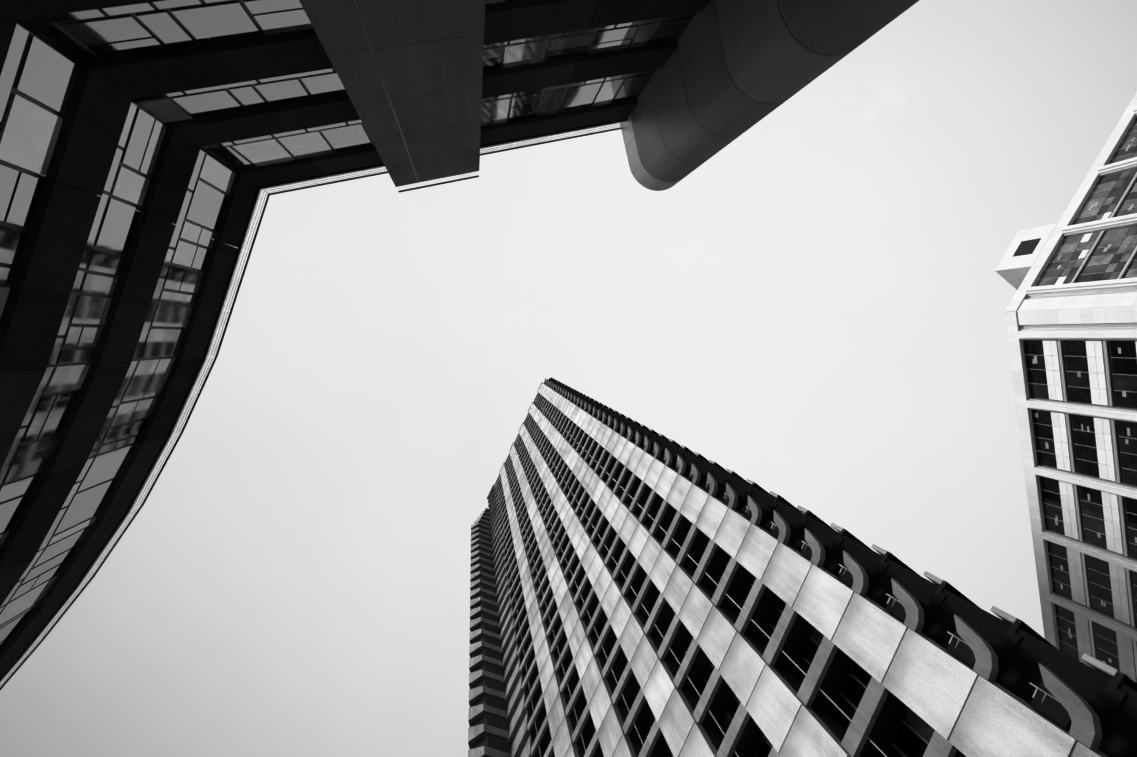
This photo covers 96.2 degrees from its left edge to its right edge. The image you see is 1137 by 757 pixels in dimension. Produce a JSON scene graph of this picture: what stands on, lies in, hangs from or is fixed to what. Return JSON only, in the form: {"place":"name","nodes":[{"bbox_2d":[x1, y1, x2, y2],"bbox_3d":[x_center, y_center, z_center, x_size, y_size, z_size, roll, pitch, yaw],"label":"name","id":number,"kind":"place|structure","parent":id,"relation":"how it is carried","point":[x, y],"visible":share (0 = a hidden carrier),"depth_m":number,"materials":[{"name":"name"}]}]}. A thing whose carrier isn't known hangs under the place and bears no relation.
{"place":"outdoors","nodes":[
{"label":"outdoors","id":0,"kind":"place"},
{"bbox_2d":[0,0,1136,756],"label":"sky","id":1,"kind":"structure","parent":0,"point":[814,311],"materials":[{"name":"white"}]},
{"label":"paving","id":2,"kind":"structure","parent":0,"visible":0},
{"bbox_2d":[0,0,709,689],"bbox_3d":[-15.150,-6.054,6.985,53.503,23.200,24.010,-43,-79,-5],"label":"dark building","id":3,"kind":"structure","parent":2,"relation":"on","point":[150,150],"depth_m":13.26,"materials":[{"name":"grey glass"}]},
{"bbox_2d":[620,0,918,190],"bbox_3d":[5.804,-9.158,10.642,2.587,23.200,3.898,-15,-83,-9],"label":"column","id":4,"kind":"structure","parent":2,"relation":"on","point":[730,71],"depth_m":13.79,"materials":[{"name":"grey concrete"}]},
{"bbox_2d":[468,377,1136,756],"bbox_3d":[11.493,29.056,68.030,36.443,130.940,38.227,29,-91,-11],"label":"skyscraper","id":5,"kind":"structure","parent":2,"relation":"on","point":[636,589],"depth_m":31.82,"materials":[{"name":"concrete"}]},
{"bbox_2d":[995,92,1136,682],"bbox_3d":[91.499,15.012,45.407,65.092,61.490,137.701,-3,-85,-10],"label":"office building","id":6,"kind":"structure","parent":2,"relation":"on","point":[1070,277],"depth_m":59.79,"materials":[{"name":"grey concrete"}]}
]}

